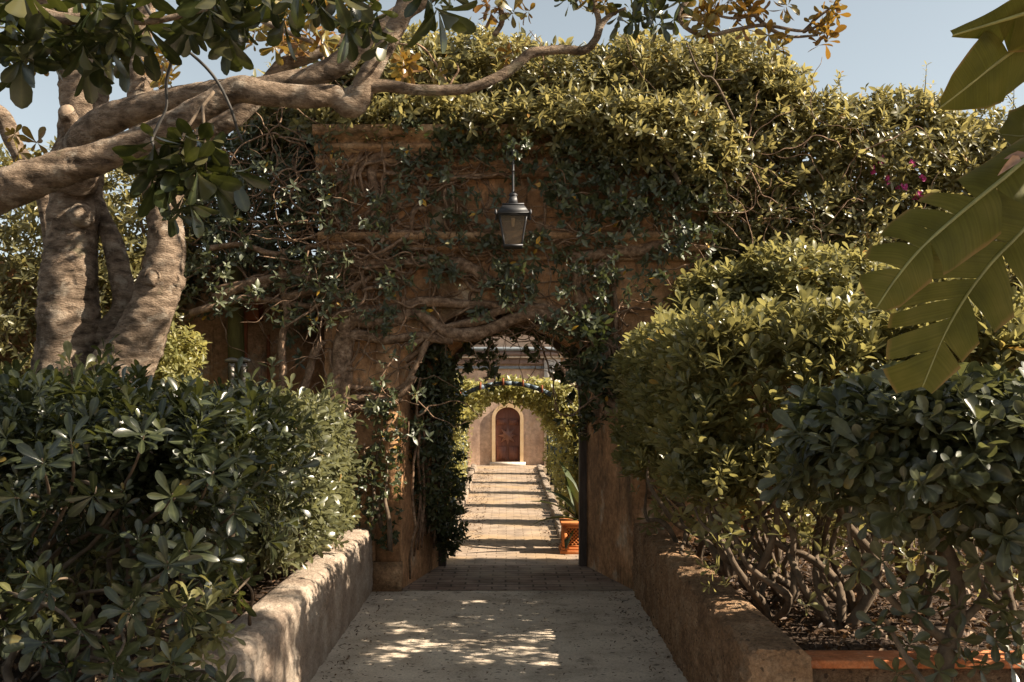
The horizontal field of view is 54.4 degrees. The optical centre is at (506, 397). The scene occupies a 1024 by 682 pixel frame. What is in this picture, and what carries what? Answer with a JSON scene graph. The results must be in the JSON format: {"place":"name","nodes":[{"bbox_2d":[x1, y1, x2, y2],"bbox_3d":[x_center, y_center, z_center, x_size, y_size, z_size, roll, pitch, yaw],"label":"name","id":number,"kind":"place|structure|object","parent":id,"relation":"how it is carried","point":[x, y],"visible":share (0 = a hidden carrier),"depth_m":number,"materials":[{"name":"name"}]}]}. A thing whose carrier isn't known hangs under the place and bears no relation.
{"place":"outdoors","nodes":[
{"label":"outdoors","id":0,"kind":"place"},
{"bbox_2d":[0,545,321,681],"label":"soil bed","id":1,"kind":"object","parent":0,"point":[40,678],"visible":0.02,"depth_m":6.67,"materials":[{"name":"brown soil"}]},
{"bbox_2d":[0,135,212,375],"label":"background hedge","id":2,"kind":"object","parent":1,"relation":"on","point":[13,232],"visible":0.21,"depth_m":10.18,"materials":[{"name":"green plant"}]},
{"bbox_2d":[0,542,245,681],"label":"ground shrub","id":3,"kind":"object","parent":1,"relation":"on","point":[202,647],"visible":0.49,"depth_m":4.72,"materials":[{"name":"green plant"}]},
{"bbox_2d":[0,545,322,681],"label":"fallen leaves","id":4,"kind":"object","parent":1,"relation":"on","point":[27,674],"visible":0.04,"depth_m":6.44,"materials":[{"name":"brown plant"}]},
{"bbox_2d":[0,334,324,681],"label":"pittosporum shrub","id":5,"kind":"object","parent":1,"relation":"on","point":[175,454],"visible":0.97,"depth_m":4.83,"materials":[{"name":"green plant"}]},
{"bbox_2d":[39,340,95,406],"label":"shrub sprig","id":6,"kind":"object","parent":5,"relation":"on","point":[67,348],"visible":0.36,"depth_m":6.01,"materials":[{"name":"green plant"}]},
{"bbox_2d":[152,321,211,389],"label":"shrub","id":7,"kind":"object","parent":1,"relation":"on","point":[177,359],"visible":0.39,"depth_m":9.78,"materials":[{"name":"green plant"}]},
{"bbox_2d":[0,355,378,609],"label":"pittosporum shrub","id":8,"kind":"object","parent":1,"relation":"on","point":[330,480],"visible":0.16,"depth_m":7.25,"materials":[{"name":"green plant"}]},
{"bbox_2d":[19,0,434,589],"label":"magnolia tree","id":9,"kind":"object","parent":1,"relation":"on","point":[138,317],"visible":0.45,"depth_m":7.84,"materials":[{"name":"brown plant"}]},
{"bbox_2d":[225,357,236,387],"bbox_3d":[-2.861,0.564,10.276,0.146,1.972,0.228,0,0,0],"label":"lantern","id":10,"kind":"object","parent":1,"relation":"on","point":[231,366],"visible":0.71,"depth_m":10.32,"materials":[{"name":"grey metal"}]},
{"bbox_2d":[227,263,244,388],"bbox_3d":[-2.870,0.088,10.599,0.210,3.025,0.182,0,0,0],"label":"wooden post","id":11,"kind":"object","parent":1,"relation":"on","point":[235,332],"visible":0.17,"depth_m":10.53,"materials":[{"name":"brown wood"}]},
{"bbox_2d":[237,357,250,386],"bbox_3d":[-2.735,0.564,10.276,0.146,1.972,0.228,0,0,0],"label":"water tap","id":12,"kind":"object","parent":1,"relation":"on","point":[243,367],"visible":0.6,"depth_m":10.32,"materials":[{"name":"grey metal"}]},
{"bbox_2d":[310,590,687,681],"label":"path","id":13,"kind":"structure","parent":0,"point":[491,614],"depth_m":8.21,"materials":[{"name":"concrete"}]},
{"bbox_2d":[322,591,390,681],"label":"fallen leaves","id":14,"kind":"object","parent":13,"relation":"on","point":[344,663],"visible":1,"depth_m":8.17,"materials":[{"name":"brown plant"}]},
{"bbox_2d":[326,589,684,681],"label":"fallen leaves","id":15,"kind":"object","parent":13,"relation":"on","point":[501,639],"visible":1,"depth_m":8.18,"materials":[{"name":"brown plant"}]},
{"bbox_2d":[610,592,679,680],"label":"fallen leaves","id":16,"kind":"object","parent":13,"relation":"on","point":[641,629],"visible":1,"depth_m":8.49,"materials":[{"name":"brown plant"}]},
{"bbox_2d":[0,0,1023,256],"label":"sky","id":17,"kind":"structure","parent":0,"point":[885,42],"materials":[{"name":"blue"}]},
{"bbox_2d":[447,465,578,564],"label":"garden path","id":18,"kind":"structure","parent":0,"point":[512,533],"depth_m":15.70,"materials":[{"name":"stone"}]},
{"bbox_2d":[458,468,494,549],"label":"fallen leaves","id":19,"kind":"object","parent":18,"relation":"on","point":[480,528],"visible":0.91,"depth_m":18.32,"materials":[{"name":"brown plant"}]},
{"bbox_2d":[461,430,552,483],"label":"pergola arch","id":20,"kind":"structure","parent":18,"relation":"on","point":[551,449],"depth_m":23.16,"materials":[{"name":"black metal"}]},
{"bbox_2d":[457,431,556,491],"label":"pergola arch","id":21,"kind":"structure","parent":18,"relation":"on","point":[555,448],"depth_m":20.66,"materials":[{"name":"black metal"}]},
{"bbox_2d":[465,436,548,474],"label":"pergola arch","id":22,"kind":"structure","parent":18,"relation":"on","point":[547,451],"depth_m":25.96,"materials":[{"name":"black metal"}]},
{"bbox_2d":[453,444,562,505],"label":"pergola arch","id":23,"kind":"structure","parent":18,"relation":"on","point":[561,448],"depth_m":18.16,"materials":[{"name":"black metal"}]},
{"bbox_2d":[460,378,577,517],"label":"pergola arch","id":24,"kind":"structure","parent":18,"relation":"on","point":[500,383],"depth_m":13.46,"materials":[{"name":"blue metal"}]},
{"bbox_2d":[513,386,568,516],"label":"pergola arch","id":25,"kind":"structure","parent":18,"relation":"on","point":[566,487],"depth_m":15.77,"materials":[{"name":"black metal"}]},
{"bbox_2d":[526,468,558,549],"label":"fallen leaves","id":26,"kind":"object","parent":18,"relation":"on","point":[539,505],"visible":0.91,"depth_m":18.42,"materials":[{"name":"brown plant"}]},
{"bbox_2d":[558,518,578,553],"bbox_3d":[0.920,1.793,12.930,0.480,0.406,0.460,0,0,0],"label":"terracotta planter","id":27,"kind":"object","parent":18,"relation":"on","point":[568,525],"visible":0.5,"depth_m":12.73,"materials":[{"name":"orange ceramic"}]},
{"bbox_2d":[530,461,578,548],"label":"strap leaf plant","id":28,"kind":"object","parent":27,"relation":"in","point":[573,503],"visible":0.5,"depth_m":12.92,"materials":[{"name":"green plant"}]},
{"bbox_2d":[455,467,571,516],"bbox_3d":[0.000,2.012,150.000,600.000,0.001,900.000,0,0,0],"label":"ground","id":29,"kind":"structure","parent":0,"point":[551,485],"depth_m":22.86,"materials":[{"name":"brown soil"}]},
{"bbox_2d":[0,257,324,532],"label":"garden wall","id":30,"kind":"structure","parent":29,"relation":"on","point":[215,367],"depth_m":10.95,"materials":[{"name":"paint"}]},
{"bbox_2d":[180,111,324,304],"bbox_3d":[-2.862,-2.107,11.089,2.542,2.376,1.285,0,0,14],"label":"climbing shrub","id":31,"kind":"object","parent":30,"relation":"attached to","point":[230,145],"visible":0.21,"depth_m":10.73,"materials":[{"name":"green plant"}]},
{"bbox_2d":[244,290,270,386],"bbox_3d":[-2.730,0.155,10.830,0.302,2.690,0.220,0,0,0],"label":"meter box","id":32,"kind":"object","parent":30,"relation":"attached to","point":[249,315],"visible":0.29,"depth_m":10.86,"materials":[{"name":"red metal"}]},
{"bbox_2d":[169,527,372,681],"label":"retaining wall","id":33,"kind":"structure","parent":29,"relation":"on","point":[298,627],"depth_m":7.00,"materials":[{"name":"paint"}]},
{"bbox_2d":[0,0,692,242],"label":"magnolia tree","id":34,"kind":"object","parent":29,"relation":"on","point":[104,37],"visible":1,"depth_m":5.42,"materials":[{"name":"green plant"}]},
{"bbox_2d":[150,44,172,146],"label":"hanging vine","id":35,"kind":"object","parent":34,"relation":"hanging from","point":[166,100],"visible":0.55,"depth_m":6.13,"materials":[{"name":"brown plant"}]},
{"bbox_2d":[144,5,242,140],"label":"hanging vine","id":36,"kind":"object","parent":34,"relation":"hanging from","point":[210,72],"visible":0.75,"depth_m":6.14,"materials":[{"name":"brown plant"}]},
{"bbox_2d":[454,463,476,527],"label":"kerb","id":37,"kind":"structure","parent":29,"relation":"on","point":[472,469],"depth_m":21.65,"materials":[{"name":"stone"}]},
{"bbox_2d":[460,413,479,467],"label":"climbing plant","id":38,"kind":"object","parent":29,"relation":"on","point":[467,444],"visible":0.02,"depth_m":25.96,"materials":[{"name":"green plant"}]},
{"bbox_2d":[455,402,487,480],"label":"climbing plant","id":39,"kind":"object","parent":29,"relation":"on","point":[464,434],"visible":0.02,"depth_m":20.62,"materials":[{"name":"green plant"}]},
{"bbox_2d":[447,380,506,504],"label":"climbing plant","id":40,"kind":"object","parent":29,"relation":"on","point":[481,406],"visible":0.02,"depth_m":15.74,"materials":[{"name":"green plant"}]},
{"bbox_2d":[460,401,502,476],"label":"climbing plant","id":41,"kind":"object","parent":29,"relation":"on","point":[464,462],"visible":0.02,"depth_m":23.12,"materials":[{"name":"green plant"}]},
{"bbox_2d":[453,377,511,497],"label":"climbing plant","id":42,"kind":"object","parent":29,"relation":"on","point":[472,417],"visible":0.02,"depth_m":18.20,"materials":[{"name":"green plant"}]},
{"bbox_2d":[448,373,524,440],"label":"climbing plant","id":43,"kind":"object","parent":29,"relation":"on","point":[481,397],"visible":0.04,"depth_m":13.65,"materials":[{"name":"green plant"}]},
{"bbox_2d":[312,124,712,591],"bbox_3d":[0.080,-0.406,11.036,4.120,4.853,1.867,0,0,0],"label":"garden gateway","id":44,"kind":"object","parent":29,"relation":"on","point":[611,510],"visible":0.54,"depth_m":10.37,"materials":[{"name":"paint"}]},
{"bbox_2d":[349,384,407,551],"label":"creeping plant","id":45,"kind":"object","parent":44,"relation":"attached to","point":[389,536],"visible":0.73,"depth_m":10.21,"materials":[{"name":"green plant"}]},
{"bbox_2d":[129,43,654,539],"bbox_3d":[-1.256,-0.783,10.540,5.814,5.739,1.148,0,0,0],"label":"woody vine","id":46,"kind":"object","parent":44,"relation":"attached to","point":[311,277],"visible":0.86,"depth_m":10.26,"materials":[{"name":"green plant"}]},
{"bbox_2d":[408,343,473,578],"bbox_3d":[-0.858,0.526,11.171,0.858,2.778,1.665,0,0,15],"label":"hanging ivy","id":47,"kind":"object","parent":44,"relation":"hanging from","point":[437,515],"visible":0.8,"depth_m":10.87,"materials":[{"name":"green plant"}]},
{"bbox_2d":[495,144,531,248],"bbox_3d":[0.060,-2.025,10.050,0.366,1.056,0.630,0,0,0],"label":"lantern","id":48,"kind":"object","parent":44,"relation":"attached to","point":[512,210],"visible":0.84,"depth_m":9.82,"materials":[{"name":"black metal"}]},
{"bbox_2d":[231,14,801,199],"bbox_3d":[0.070,-3.072,10.832,6.468,2.168,2.360,0,0,0],"label":"wall hedge","id":49,"kind":"object","parent":44,"relation":"on","point":[679,79],"depth_m":10.20,"materials":[{"name":"green plant"}]},
{"bbox_2d":[456,297,624,441],"bbox_3d":[0.820,-0.421,10.941,2.952,1.865,1.688,0,0,40],"label":"hanging ivy","id":50,"kind":"object","parent":44,"relation":"hanging from","point":[577,374],"visible":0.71,"depth_m":10.50,"materials":[{"name":"green plant"}]},
{"bbox_2d":[390,30,949,498],"bbox_3d":[1.684,-1.385,10.158,5.739,4.862,0.689,0,0,-4],"label":"climbing vine","id":51,"kind":"object","parent":44,"relation":"attached to","point":[604,180],"visible":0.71,"depth_m":10.14,"materials":[{"name":"green plant"}]},
{"bbox_2d":[455,334,576,465],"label":"chapel","id":52,"kind":"structure","parent":29,"relation":"on","point":[510,435],"depth_m":29.60,"materials":[{"name":"beige paint"}]},
{"bbox_2d":[495,407,519,461],"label":"door","id":53,"kind":"structure","parent":52,"relation":"in","point":[507,420],"depth_m":29.70,"materials":[{"name":"red wood"}]},
{"bbox_2d":[402,565,632,589],"bbox_3d":[0.040,1.994,11.110,2.920,0.004,1.580,0,0,0],"label":"brick threshold","id":54,"kind":"object","parent":29,"relation":"on","point":[512,577],"visible":0.74,"depth_m":10.99,"materials":[{"name":"brown brick"}]},
{"bbox_2d":[483,374,578,514],"bbox_3d":[0.854,0.830,13.545,2.403,2.380,0.863,0,0,9],"label":"climbing plant","id":55,"kind":"object","parent":29,"relation":"on","point":[549,412],"visible":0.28,"depth_m":13.47,"materials":[{"name":"green plant"}]},
{"bbox_2d":[502,377,576,516],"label":"climbing plant","id":56,"kind":"object","parent":29,"relation":"on","point":[562,454],"visible":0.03,"depth_m":15.73,"materials":[{"name":"green plant"}]},
{"bbox_2d":[527,409,553,464],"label":"climbing plant","id":57,"kind":"object","parent":29,"relation":"on","point":[546,452],"visible":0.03,"depth_m":25.95,"materials":[{"name":"green plant"}]},
{"bbox_2d":[510,398,571,500],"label":"climbing plant","id":58,"kind":"object","parent":29,"relation":"on","point":[556,483],"visible":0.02,"depth_m":18.12,"materials":[{"name":"green plant"}]},
{"bbox_2d":[526,403,558,486],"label":"climbing plant","id":59,"kind":"object","parent":29,"relation":"on","point":[554,458],"visible":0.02,"depth_m":20.64,"materials":[{"name":"green plant"}]},
{"bbox_2d":[534,412,557,479],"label":"climbing plant","id":60,"kind":"object","parent":29,"relation":"on","point":[549,466],"visible":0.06,"depth_m":23.13,"materials":[{"name":"green plant"}]},
{"bbox_2d":[536,465,562,540],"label":"kerb","id":61,"kind":"structure","parent":29,"relation":"on","point":[550,496],"depth_m":18.69,"materials":[{"name":"stone"}]},
{"bbox_2d":[632,522,813,681],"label":"retaining wall","id":62,"kind":"structure","parent":29,"relation":"on","point":[728,633],"depth_m":6.57,"materials":[{"name":"brown paint"}]},
{"bbox_2d":[677,0,850,63],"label":"magnolia tree","id":63,"kind":"object","parent":29,"relation":"on","point":[709,18],"visible":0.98,"depth_m":6.59,"materials":[{"name":"green plant"}]},
{"bbox_2d":[705,264,1022,537],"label":"garden wall","id":64,"kind":"structure","parent":29,"relation":"on","point":[767,427],"depth_m":10.75,"materials":[{"name":"paint"}]},
{"bbox_2d":[683,52,1023,294],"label":"climbing shrub","id":65,"kind":"object","parent":64,"relation":"on","point":[964,143],"visible":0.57,"depth_m":10.36,"materials":[{"name":"green plant"}]},
{"bbox_2d":[686,42,780,169],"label":"bare twig","id":66,"kind":"object","parent":65,"relation":"attached to","point":[722,95],"visible":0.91,"depth_m":10.20,"materials":[{"name":"brown plant"}]},
{"bbox_2d":[757,360,1023,681],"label":"pittosporum shrub","id":67,"kind":"object","parent":29,"relation":"on","point":[949,446],"visible":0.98,"depth_m":4.68,"materials":[{"name":"green plant"}]},
{"bbox_2d":[804,650,1023,681],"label":"planter wall","id":68,"kind":"structure","parent":29,"relation":"on","point":[843,666],"depth_m":5.22,"materials":[{"name":"brown paint"}]},
{"bbox_2d":[859,0,1023,393],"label":"banana plant","id":69,"kind":"object","parent":29,"relation":"on","point":[988,72],"visible":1,"depth_m":3.52,"materials":[{"name":"green plant"}]},
{"bbox_2d":[692,538,1023,650],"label":"soil bed","id":70,"kind":"object","parent":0,"point":[937,623],"visible":0.04,"depth_m":6.71,"materials":[{"name":"brown soil"}]},
{"bbox_2d":[601,263,1023,635],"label":"pittosporum hedge","id":71,"kind":"object","parent":70,"relation":"on","point":[684,415],"visible":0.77,"depth_m":6.41,"materials":[{"name":"green plant"}]},
{"bbox_2d":[662,233,975,548],"bbox_3d":[3.231,-0.047,9.895,3.290,3.111,1.400,0,0,0],"label":"tall shrub","id":72,"kind":"object","parent":70,"relation":"on","point":[828,270],"visible":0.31,"depth_m":9.54,"materials":[{"name":"green plant"}]},
{"bbox_2d":[677,536,1023,649],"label":"fallen leaves","id":73,"kind":"object","parent":70,"relation":"on","point":[845,634],"visible":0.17,"depth_m":6.62,"materials":[{"name":"brown plant"}]}
]}

